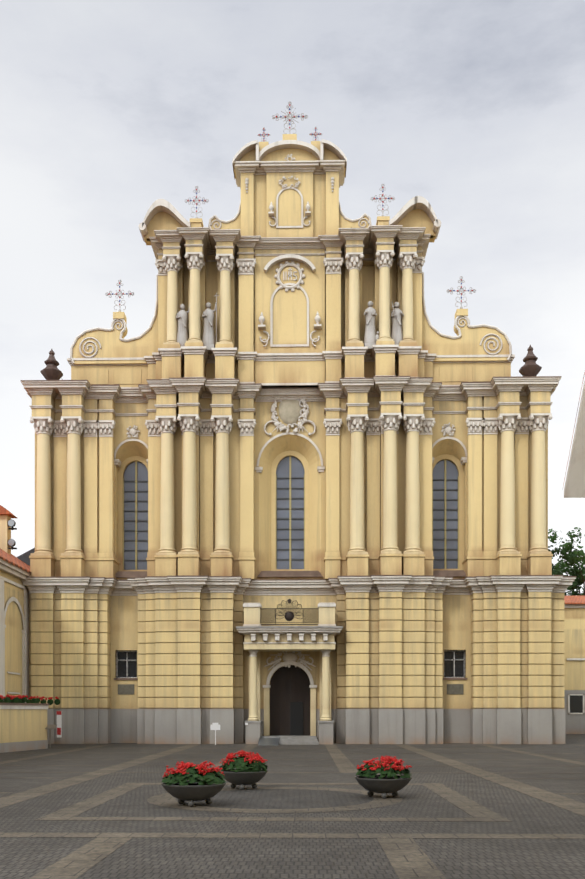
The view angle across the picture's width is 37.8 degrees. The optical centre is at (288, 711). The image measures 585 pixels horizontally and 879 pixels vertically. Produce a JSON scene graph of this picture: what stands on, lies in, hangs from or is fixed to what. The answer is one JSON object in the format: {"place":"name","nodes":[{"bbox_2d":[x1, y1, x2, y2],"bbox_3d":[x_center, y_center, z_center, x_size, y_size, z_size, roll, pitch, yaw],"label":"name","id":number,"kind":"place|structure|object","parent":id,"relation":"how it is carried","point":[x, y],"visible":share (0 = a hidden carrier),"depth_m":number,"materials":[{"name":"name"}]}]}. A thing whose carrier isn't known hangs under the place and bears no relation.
{"place":"outdoors","nodes":[
{"label":"outdoors","id":0,"kind":"place"},
{"bbox_2d":[0,694,58,742],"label":"stair wall","id":1,"kind":"structure","parent":0,"point":[19,725],"depth_m":37.19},
{"bbox_2d":[0,705,47,708],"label":"coping","id":2,"kind":"object","parent":1,"relation":"attached to","point":[23,706],"visible":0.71,"depth_m":37.16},
{"bbox_2d":[0,703,48,704],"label":"planter box","id":3,"kind":"object","parent":1,"relation":"on","point":[23,704],"visible":0.71,"depth_m":37.05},
{"bbox_2d":[0,697,59,704],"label":"flowers","id":4,"kind":"object","parent":1,"relation":"on","point":[24,700],"visible":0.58,"depth_m":38.39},
{"bbox_2d":[57,711,61,736],"bbox_3d":[-10.676,0.613,39.689,0.220,1.220,0.052,0,0,1],"label":"sign","id":5,"kind":"object","parent":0,"point":[59,721],"depth_m":39.68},
{"bbox_2d":[115,571,146,577],"bbox_3d":[-8.392,-7.337,46.048,2.058,0.320,0.450,0,0,1],"label":"window sill","id":6,"kind":"structure","parent":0,"point":[122,574],"depth_m":45.83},
{"bbox_2d":[234,134,345,178],"bbox_3d":[0.044,-29.452,45.361,5.880,1.750,0.900,0,0,1],"label":"pediment","id":7,"kind":"object","parent":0,"point":[297,155],"visible":0.46,"depth_m":45.05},
{"bbox_2d":[255,432,324,472],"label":"arch molding","id":8,"kind":"structure","parent":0,"point":[321,468],"depth_m":45.77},
{"bbox_2d":[31,430,550,557],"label":"columns","id":9,"kind":"structure","parent":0,"point":[222,518],"depth_m":44.60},
{"bbox_2d":[0,734,584,878],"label":"ground cobbles","id":10,"kind":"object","parent":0,"point":[241,858],"depth_m":13.22,"materials":[{"name":"stone"}]},
{"bbox_2d":[0,570,23,695],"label":"side building wall","id":11,"kind":"structure","parent":10,"relation":"on","point":[13,639],"depth_m":43.27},
{"bbox_2d":[0,559,29,702],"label":"wing trim","id":12,"kind":"structure","parent":10,"relation":"on","point":[12,570],"depth_m":43.19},
{"bbox_2d":[0,515,10,563],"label":"wall","id":13,"kind":"structure","parent":12,"relation":"on","point":[5,534],"depth_m":47.82,"materials":[{"name":"paint"}]},
{"bbox_2d":[0,505,16,517],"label":"roof","id":14,"kind":"structure","parent":13,"relation":"on","point":[4,511],"depth_m":47.57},
{"bbox_2d":[7,519,16,549],"bbox_3d":[-15.544,-9.899,47.975,0.470,1.665,0.370,0,0,1],"label":"floodlight housing","id":15,"kind":"object","parent":13,"relation":"attached to","point":[12,528],"visible":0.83,"depth_m":47.94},
{"bbox_2d":[8,520,13,545],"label":"floodlights","id":16,"kind":"object","parent":15,"relation":"in","point":[10,541],"visible":1,"depth_m":47.80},
{"bbox_2d":[0,549,30,572],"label":"wing roof","id":17,"kind":"structure","parent":12,"relation":"on","point":[12,559],"depth_m":44.56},
{"bbox_2d":[0,740,47,752],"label":"wall base","id":18,"kind":"object","parent":10,"relation":"on","point":[22,746],"visible":0.71,"depth_m":37.14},
{"bbox_2d":[45,725,56,747],"bbox_3d":[-11.023,1.172,39.322,0.600,1.103,0.371,0,0,1],"label":"info lectern","id":19,"kind":"object","parent":10,"relation":"on","point":[49,727],"visible":0.85,"depth_m":39.40,"materials":[{"name":"silver metal"}]},
{"bbox_2d":[210,723,219,744],"bbox_3d":[-3.743,1.158,43.476,0.500,1.130,0.055,0,0,1],"label":"info sign","id":20,"kind":"object","parent":10,"relation":"on","point":[215,726],"visible":1,"depth_m":43.45,"materials":[{"name":"white"}]},
{"bbox_2d":[258,736,278,744],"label":"step","id":21,"kind":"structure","parent":10,"relation":"on","point":[268,741],"depth_m":43.64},
{"bbox_2d":[147,787,401,812],"bbox_3d":[-0.280,1.717,16.912,5.000,0.001,5.000,0,0,1],"label":"paving ring","id":22,"kind":"object","parent":10,"relation":"on","point":[167,800],"visible":0.83,"depth_m":15.71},
{"bbox_2d":[161,780,225,806],"bbox_3d":[-1.744,1.518,15.640,1.180,0.410,1.180,0,0,1],"label":"planter bowl","id":23,"kind":"object","parent":22,"relation":"on","point":[190,794],"visible":0.79,"depth_m":15.25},
{"bbox_2d":[161,761,225,786],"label":"flowers","id":24,"kind":"object","parent":23,"relation":"in","point":[208,778],"depth_m":15.30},
{"bbox_2d":[219,769,267,789],"bbox_3d":[-1.011,1.518,18.927,1.080,0.410,1.080,0,0,1],"label":"planter bowl","id":25,"kind":"object","parent":22,"relation":"on","point":[242,779],"visible":0.92,"depth_m":18.58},
{"bbox_2d":[219,750,267,772],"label":"flowers","id":26,"kind":"object","parent":25,"relation":"in","point":[245,766],"depth_m":18.65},
{"bbox_2d":[355,775,411,798],"bbox_3d":[1.884,1.518,17.071,1.140,0.410,1.140,0,0,1],"label":"planter bowl","id":27,"kind":"object","parent":22,"relation":"on","point":[384,787],"visible":0.77,"depth_m":16.71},
{"bbox_2d":[369,777,402,778],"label":"planter soil","id":28,"kind":"structure","parent":27,"relation":"in","point":[384,778],"depth_m":17.22,"materials":[{"name":"soil"}]},
{"bbox_2d":[356,755,411,778],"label":"flowers","id":29,"kind":"object","parent":28,"relation":"in","point":[389,773],"depth_m":16.75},
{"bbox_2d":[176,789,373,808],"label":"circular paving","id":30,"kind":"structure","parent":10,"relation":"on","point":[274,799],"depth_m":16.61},
{"bbox_2d":[245,720,333,743],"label":"column pedestals","id":31,"kind":"object","parent":10,"relation":"on","point":[254,732],"visible":0.83,"depth_m":44.21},
{"bbox_2d":[248,651,330,735],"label":"portal columns","id":32,"kind":"structure","parent":10,"relation":"on","point":[254,688],"depth_m":45.55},
{"bbox_2d":[244,634,334,651],"bbox_3d":[0.036,-3.587,44.961,4.743,0.780,1.700,0,0,1],"label":"portal frieze","id":33,"kind":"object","parent":32,"relation":"on","point":[269,647],"depth_m":44.18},
{"bbox_2d":[237,628,341,656],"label":"portal entablature","id":34,"kind":"structure","parent":33,"relation":"attached to","point":[289,632],"depth_m":44.01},
{"bbox_2d":[236,626,342,628],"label":"portal cornice","id":35,"kind":"structure","parent":34,"relation":"on","point":[289,627],"depth_m":43.76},
{"bbox_2d":[244,607,334,623],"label":"parapet pedestals","id":36,"kind":"object","parent":35,"relation":"on","point":[253,614],"visible":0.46,"depth_m":44.14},
{"bbox_2d":[243,603,335,625],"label":"pedestal moldings","id":37,"kind":"structure","parent":36,"relation":"on","point":[260,605],"depth_m":44.09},
{"bbox_2d":[0,744,584,878],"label":"paving strips","id":38,"kind":"object","parent":10,"relation":"on","point":[407,856],"visible":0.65,"depth_m":13.80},
{"bbox_2d":[29,592,563,708],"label":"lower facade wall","id":39,"kind":"structure","parent":10,"relation":"on","point":[387,653],"depth_m":44.80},
{"bbox_2d":[119,650,130,677],"bbox_3d":[-8.764,-2.527,46.040,1.176,1.500,0.024,0,0,1],"label":"grille window","id":40,"kind":"structure","parent":39,"relation":"attached to","point":[127,663],"depth_m":46.03,"materials":[{"name":"black metal"}]},
{"bbox_2d":[118,684,133,693],"bbox_3d":[-8.766,-1.167,45.975,0.882,0.540,0.050,0,0,1],"label":"plaque","id":41,"kind":"object","parent":39,"relation":"attached to","point":[125,688],"visible":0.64,"depth_m":45.95,"materials":[{"name":"grey stone"}]},
{"bbox_2d":[114,678,137,679],"bbox_3d":[-8.765,-1.727,46.000,1.294,0.100,0.160,0,0,1],"label":"window sill","id":42,"kind":"structure","parent":39,"relation":"attached to","point":[125,678],"depth_m":45.92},
{"bbox_2d":[116,651,136,677],"bbox_3d":[-8.759,-2.527,46.300,1.176,1.500,0.080,0,0,1],"label":"window frame","id":43,"kind":"object","parent":39,"relation":"on","point":[117,660],"visible":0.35,"depth_m":46.27,"materials":[{"name":"white"}]},
{"bbox_2d":[118,652,136,676],"bbox_3d":[-8.758,-2.527,46.360,1.176,1.500,0.001,0,0,1],"label":"window glass","id":44,"kind":"object","parent":39,"relation":"attached to","point":[123,666],"depth_m":46.36,"materials":[{"name":"grey"}]},
{"bbox_2d":[260,599,318,624],"bbox_3d":[0.038,-5.132,44.958,4.740,1.353,1.706,0,0,1],"label":"balcony railing","id":45,"kind":"object","parent":39,"relation":"attached to","point":[289,614],"visible":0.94,"depth_m":44.18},
{"bbox_2d":[270,665,309,735],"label":"door leaves","id":46,"kind":"object","parent":39,"relation":"in","point":[280,702],"visible":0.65,"depth_m":46.31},
{"bbox_2d":[290,702,302,734],"bbox_3d":[0.425,0.403,46.324,0.686,1.800,0.160,0,0,1],"label":"door panel","id":47,"kind":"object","parent":46,"relation":"attached to","point":[296,718],"depth_m":46.24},
{"bbox_2d":[264,651,315,669],"bbox_3d":[0.051,-2.747,45.711,2.763,1.166,0.200,0,0,1],"label":"carved door ornament","id":48,"kind":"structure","parent":39,"relation":"attached to","point":[289,656],"depth_m":45.67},
{"bbox_2d":[263,661,316,687],"bbox_3d":[0.051,-1.967,45.736,2.901,1.420,0.250,0,0,1],"label":"door arch molding","id":49,"kind":"structure","parent":39,"relation":"attached to","point":[276,667],"depth_m":45.65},
{"bbox_2d":[262,736,318,744],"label":"door steps","id":50,"kind":"structure","parent":39,"relation":"attached to","point":[298,740],"depth_m":44.15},
{"bbox_2d":[29,391,552,578],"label":"tier wall","id":51,"kind":"structure","parent":39,"relation":"on","point":[482,558],"depth_m":45.17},
{"bbox_2d":[114,425,147,579],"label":"niche window","id":52,"kind":"structure","parent":51,"relation":"attached to","point":[128,453],"depth_m":46.36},
{"bbox_2d":[123,461,136,569],"bbox_3d":[-8.376,-10.717,46.862,1.450,5.980,0.060,0,0,1],"label":"mullion window","id":53,"kind":"structure","parent":52,"relation":"attached to","point":[135,518],"depth_m":46.83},
{"bbox_2d":[114,438,147,466],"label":"arch molding","id":54,"kind":"structure","parent":52,"relation":"attached to","point":[117,462],"depth_m":45.94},
{"bbox_2d":[126,425,139,437],"bbox_3d":[-8.361,-15.007,45.892,0.763,0.729,0.106,0,0,1],"label":"ornament","id":55,"kind":"object","parent":52,"relation":"attached to","point":[132,431],"visible":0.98,"depth_m":45.88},
{"bbox_2d":[123,462,147,569],"bbox_3d":[-8.376,-10.717,46.903,1.450,5.980,0.001,0,0,1],"label":"window glass","id":56,"kind":"object","parent":52,"relation":"in","point":[129,473],"visible":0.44,"depth_m":46.91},
{"bbox_2d":[124,481,147,560],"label":"window bars","id":57,"kind":"object","parent":52,"relation":"attached to","point":[134,520],"depth_m":46.84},
{"bbox_2d":[254,402,325,578],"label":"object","id":58,"kind":"structure","parent":51,"relation":"attached to","point":[276,451],"depth_m":46.00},
{"bbox_2d":[257,571,322,576],"bbox_3d":[0.054,-7.337,45.886,3.528,0.320,0.450,0,0,1],"label":"window sill","id":59,"kind":"structure","parent":58,"relation":"attached to","point":[290,574],"depth_m":45.66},
{"bbox_2d":[276,456,304,568],"bbox_3d":[0.071,-10.837,46.741,1.588,6.220,0.001,0,0,1],"label":"window glass","id":60,"kind":"object","parent":58,"relation":"in","point":[297,469],"visible":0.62,"depth_m":46.74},
{"bbox_2d":[276,456,304,568],"bbox_3d":[0.070,-10.837,46.701,1.588,6.220,0.060,0,0,1],"label":"window frame","id":61,"kind":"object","parent":58,"relation":"in","point":[290,516],"depth_m":46.67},
{"bbox_2d":[277,477,303,559],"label":"window bars","id":62,"kind":"object","parent":61,"relation":"attached to","point":[291,518],"depth_m":46.68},
{"bbox_2d":[264,396,315,435],"bbox_3d":[0.051,-16.093,45.691,2.822,2.743,0.304,0,0,1],"label":"cartouche","id":63,"kind":"object","parent":51,"relation":"attached to","point":[281,426],"visible":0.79,"depth_m":45.66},
{"bbox_2d":[279,399,300,423],"bbox_3d":[0.051,-16.127,45.731,1.225,1.550,0.120,0,0,1],"label":"cartouche","id":64,"kind":"object","parent":63,"relation":"attached to","point":[289,411],"visible":0.85,"depth_m":45.70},
{"bbox_2d":[21,377,560,437],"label":"entablature","id":65,"kind":"structure","parent":51,"relation":"attached to","point":[64,426],"depth_m":44.74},
{"bbox_2d":[20,376,561,389],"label":"cornice","id":66,"kind":"structure","parent":65,"relation":"on","point":[291,387],"depth_m":44.32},
{"bbox_2d":[71,353,510,387],"bbox_3d":[0.053,-17.827,45.841,23.422,1.300,3.340,0,0,1],"label":"attic band","id":67,"kind":"object","parent":51,"relation":"on","point":[197,365],"visible":0.4,"depth_m":45.02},
{"bbox_2d":[77,366,503,383],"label":"attic panels","id":68,"kind":"object","parent":67,"relation":"attached to","point":[446,374],"visible":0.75,"depth_m":45.33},
{"bbox_2d":[67,345,514,388],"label":"cornice","id":69,"kind":"structure","parent":51,"relation":"on","point":[397,350],"depth_m":44.90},
{"bbox_2d":[72,308,157,364],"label":"volute wall","id":70,"kind":"structure","parent":69,"relation":"on","point":[114,346],"depth_m":45.54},
{"bbox_2d":[70,275,157,363],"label":"scroll volute trim","id":71,"kind":"structure","parent":70,"relation":"attached to","point":[114,321],"depth_m":45.49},
{"bbox_2d":[113,312,126,323],"bbox_3d":[-9.063,-21.052,45.785,0.588,0.350,0.700,0,0,1],"label":"cross pedestal","id":72,"kind":"object","parent":70,"relation":"on","point":[119,315],"visible":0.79,"depth_m":45.44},
{"bbox_2d":[163,267,415,343],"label":"columns","id":73,"kind":"structure","parent":69,"relation":"on","point":[225,311],"depth_m":44.47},
{"bbox_2d":[158,238,421,354],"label":"tier wall","id":74,"kind":"structure","parent":69,"relation":"on","point":[327,294],"depth_m":45.18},
{"bbox_2d":[270,283,308,346],"bbox_3d":[0.043,-20.939,45.316,2.048,3.365,0.350,0,0,1],"label":"niche frame","id":75,"kind":"object","parent":74,"relation":"attached to","point":[271,322],"visible":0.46,"depth_m":45.15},
{"bbox_2d":[274,261,304,291],"bbox_3d":[0.040,-22.977,45.151,1.662,1.659,0.170,0,0,1],"label":"monogram medallion","id":76,"kind":"object","parent":74,"relation":"attached to","point":[282,285],"visible":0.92,"depth_m":45.10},
{"bbox_2d":[258,311,320,346],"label":"wall ornaments","id":77,"kind":"object","parent":74,"relation":"attached to","point":[261,326],"visible":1,"depth_m":44.97},
{"bbox_2d":[149,225,430,276],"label":"entablature","id":78,"kind":"structure","parent":74,"relation":"attached to","point":[210,238],"depth_m":44.56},
{"bbox_2d":[144,212,183,244],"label":"pediment","id":79,"kind":"structure","parent":78,"relation":"on","point":[162,221],"depth_m":44.89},
{"bbox_2d":[138,199,190,241],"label":"curved pediment cornice","id":80,"kind":"structure","parent":79,"relation":"attached to","point":[159,205],"depth_m":44.36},
{"bbox_2d":[146,216,433,240],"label":"cross pedestals","id":81,"kind":"object","parent":78,"relation":"on","point":[198,222],"visible":0.4,"depth_m":44.36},
{"bbox_2d":[397,209,435,241],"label":"pediment","id":82,"kind":"structure","parent":78,"relation":"on","point":[417,218],"depth_m":44.63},
{"bbox_2d":[389,196,440,238],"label":"curved pediment cornice","id":83,"kind":"structure","parent":82,"relation":"attached to","point":[419,202],"depth_m":44.11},
{"bbox_2d":[241,172,338,237],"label":"tier wall","id":84,"kind":"structure","parent":74,"relation":"on","point":[317,193],"depth_m":45.03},
{"bbox_2d":[210,210,240,231],"bbox_3d":[-3.379,-26.102,45.502,1.676,1.550,0.450,0,0,1],"label":"scroll volute","id":85,"kind":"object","parent":84,"relation":"attached to","point":[236,224],"depth_m":45.27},
{"bbox_2d":[208,203,240,228],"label":"scroll volute trim","id":86,"kind":"structure","parent":85,"relation":"attached to","point":[222,221],"depth_m":45.22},
{"bbox_2d":[232,139,346,188],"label":"pediment cornice","id":87,"kind":"structure","parent":84,"relation":"attached to","point":[320,165],"depth_m":44.76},
{"bbox_2d":[245,154,333,226],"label":"stucco ornaments","id":88,"kind":"object","parent":84,"relation":"attached to","point":[307,212],"visible":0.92,"depth_m":44.90},
{"bbox_2d":[276,187,302,227],"bbox_3d":[0.040,-26.514,45.161,1.421,2.175,0.400,0,0,1],"label":"arched niche frame","id":89,"kind":"object","parent":84,"relation":"attached to","point":[286,188],"visible":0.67,"depth_m":44.96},
{"bbox_2d":[339,211,368,227],"bbox_3d":[3.470,-26.102,45.371,1.676,1.550,0.450,0,0,1],"label":"scroll volute","id":90,"kind":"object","parent":84,"relation":"attached to","point":[343,223],"depth_m":45.15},
{"bbox_2d":[339,202,370,227],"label":"scroll molding","id":91,"kind":"structure","parent":90,"relation":"attached to","point":[358,219],"depth_m":45.09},
{"bbox_2d":[176,293,403,353],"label":"statues","id":92,"kind":"object","parent":74,"relation":"attached to","point":[371,336],"visible":0.9,"depth_m":44.47,"materials":[{"name":"stone"}]},
{"bbox_2d":[264,254,315,272],"bbox_3d":[0.038,-23.585,45.051,2.734,0.844,0.320,0,0,1],"label":"arched molding","id":93,"kind":"object","parent":74,"relation":"attached to","point":[288,257],"visible":0.88,"depth_m":44.91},
{"bbox_2d":[280,266,299,285],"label":"medallion","id":94,"kind":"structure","parent":74,"relation":"attached to","point":[285,270],"depth_m":45.15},
{"bbox_2d":[105,101,475,311],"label":"crosses","id":95,"kind":"object","parent":74,"relation":"on","point":[288,116],"visible":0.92,"depth_m":45.30,"materials":[{"name":"silver metal"}]},
{"bbox_2d":[112,108,468,301],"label":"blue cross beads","id":96,"kind":"object","parent":95,"relation":"attached to","point":[264,138],"visible":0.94,"depth_m":45.27,"materials":[{"name":"blue"}]},
{"bbox_2d":[109,104,472,304],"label":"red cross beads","id":97,"kind":"object","parent":95,"relation":"attached to","point":[315,139],"visible":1,"depth_m":45.26,"materials":[{"name":"red"}]},
{"bbox_2d":[422,302,508,361],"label":"volute wall","id":98,"kind":"structure","parent":69,"relation":"on","point":[466,343],"depth_m":45.19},
{"bbox_2d":[455,309,467,318],"bbox_3d":[9.161,-21.052,45.437,0.588,0.350,0.700,0,0,1],"label":"cross pedestal","id":99,"kind":"object","parent":98,"relation":"on","point":[461,312],"visible":0.71,"depth_m":45.09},
{"bbox_2d":[422,272,511,360],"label":"scroll molding","id":100,"kind":"structure","parent":98,"relation":"attached to","point":[466,318],"depth_m":45.12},
{"bbox_2d":[40,345,541,379],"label":"urn finials","id":101,"kind":"object","parent":51,"relation":"on","point":[52,371],"visible":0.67,"depth_m":44.97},
{"bbox_2d":[432,423,466,578],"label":"niche window","id":102,"kind":"structure","parent":51,"relation":"attached to","point":[451,450],"depth_m":46.06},
{"bbox_2d":[432,460,457,568],"bbox_3d":[8.517,-10.717,46.580,1.450,5.980,0.001,0,0,1],"label":"window glass","id":103,"kind":"object","parent":102,"relation":"in","point":[451,471],"visible":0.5,"depth_m":46.58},
{"bbox_2d":[432,459,458,568],"bbox_3d":[8.516,-10.717,46.540,1.450,5.980,0.060,0,0,1],"label":"mullion window","id":104,"kind":"structure","parent":102,"relation":"in","point":[445,515],"depth_m":46.51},
{"bbox_2d":[433,479,457,559],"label":"window bars","id":105,"kind":"object","parent":102,"relation":"in","point":[444,519],"depth_m":46.52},
{"bbox_2d":[441,423,455,436],"bbox_3d":[8.503,-15.008,45.571,0.775,0.749,0.102,0,0,1],"label":"ornament","id":106,"kind":"object","parent":102,"relation":"attached to","point":[448,429],"visible":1,"depth_m":45.56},
{"bbox_2d":[433,570,465,576],"bbox_3d":[8.500,-7.337,45.725,2.058,0.320,0.450,0,0,1],"label":"window sill","id":107,"kind":"structure","parent":102,"relation":"attached to","point":[454,573],"depth_m":45.50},
{"bbox_2d":[432,437,466,464],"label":"arch molding","id":108,"kind":"structure","parent":102,"relation":"attached to","point":[463,460],"depth_m":45.61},
{"bbox_2d":[22,576,575,595],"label":"tier cornice","id":109,"kind":"structure","parent":39,"relation":"on","point":[339,585],"depth_m":44.59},
{"bbox_2d":[26,575,575,580],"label":"cornice","id":110,"kind":"structure","parent":109,"relation":"on","point":[288,579],"depth_m":44.31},
{"bbox_2d":[444,651,463,676],"bbox_3d":[8.878,-2.527,46.023,1.176,1.500,0.001,0,0,1],"label":"window glass","id":111,"kind":"object","parent":39,"relation":"attached to","point":[448,668],"depth_m":46.02,"materials":[{"name":"grey"}]},
{"bbox_2d":[444,650,463,677],"bbox_3d":[8.877,-2.527,45.963,1.176,1.500,0.080,0,0,1],"label":"window frame","id":112,"kind":"object","parent":39,"relation":"on","point":[454,663],"visible":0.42,"depth_m":45.92,"materials":[{"name":"white"}]},
{"bbox_2d":[447,684,462,693],"bbox_3d":[8.871,-1.167,45.638,0.882,0.540,0.050,0,0,1],"label":"plaque","id":113,"kind":"object","parent":39,"relation":"attached to","point":[454,688],"visible":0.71,"depth_m":45.61,"materials":[{"name":"grey stone"}]},
{"bbox_2d":[443,678,466,679],"bbox_3d":[8.872,-1.727,45.663,1.294,0.100,0.160,0,0,1],"label":"window sill","id":114,"kind":"structure","parent":39,"relation":"attached to","point":[454,678],"depth_m":45.58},
{"bbox_2d":[453,650,464,677],"bbox_3d":[8.872,-2.527,45.703,1.176,1.500,0.024,0,0,1],"label":"grille window","id":115,"kind":"structure","parent":39,"relation":"attached to","point":[453,663],"depth_m":45.69,"materials":[{"name":"black metal"}]},
{"bbox_2d":[47,709,564,743],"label":"base plinth","id":116,"kind":"structure","parent":10,"relation":"on","point":[350,726],"depth_m":44.75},
{"bbox_2d":[548,527,584,595],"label":"tree foliage","id":117,"kind":"object","parent":10,"relation":"on","point":[559,565],"visible":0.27,"depth_m":80.28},
{"bbox_2d":[548,541,584,595],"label":"tree","id":118,"kind":"object","parent":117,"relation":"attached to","point":[567,557],"depth_m":77.35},
{"bbox_2d":[564,690,584,733],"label":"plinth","id":119,"kind":"structure","parent":10,"relation":"on","point":[574,723],"depth_m":64.37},
{"bbox_2d":[564,608,584,689],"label":"side building wall","id":120,"kind":"structure","parent":119,"relation":"on","point":[574,643],"depth_m":64.40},
{"bbox_2d":[564,604,584,713],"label":"trim","id":121,"kind":"structure","parent":119,"relation":"on","point":[574,605],"depth_m":64.28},
{"bbox_2d":[564,596,584,603],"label":"roof","id":122,"kind":"structure","parent":121,"relation":"on","point":[574,599],"depth_m":66.77,"materials":[{"name":"tile"}]},
{"bbox_2d":[570,695,582,712],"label":"back windows","id":123,"kind":"structure","parent":121,"relation":"attached to","point":[576,703],"depth_m":64.33,"materials":[{"name":"grey glass"}]},
{"bbox_2d":[0,0,584,595],"label":"sky","id":124,"kind":"structure","parent":0,"point":[110,109],"materials":[{"name":"white"}]},
{"bbox_2d":[563,373,584,485],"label":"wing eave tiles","id":125,"kind":"object","parent":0,"point":[573,430],"visible":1,"depth_m":27.15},
{"bbox_2d":[564,381,584,497],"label":"building wall","id":126,"kind":"structure","parent":0,"point":[574,487],"depth_m":27.50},
{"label":"church nave","id":127,"kind":"object","parent":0,"visible":0},
{"bbox_2d":[12,548,34,572],"bbox_3d":[-15.187,-9.577,54.354,4.200,2.200,7.500,0,0,1],"label":"roof flashing","id":128,"kind":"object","parent":127,"relation":"attached to","point":[24,558],"depth_m":50.61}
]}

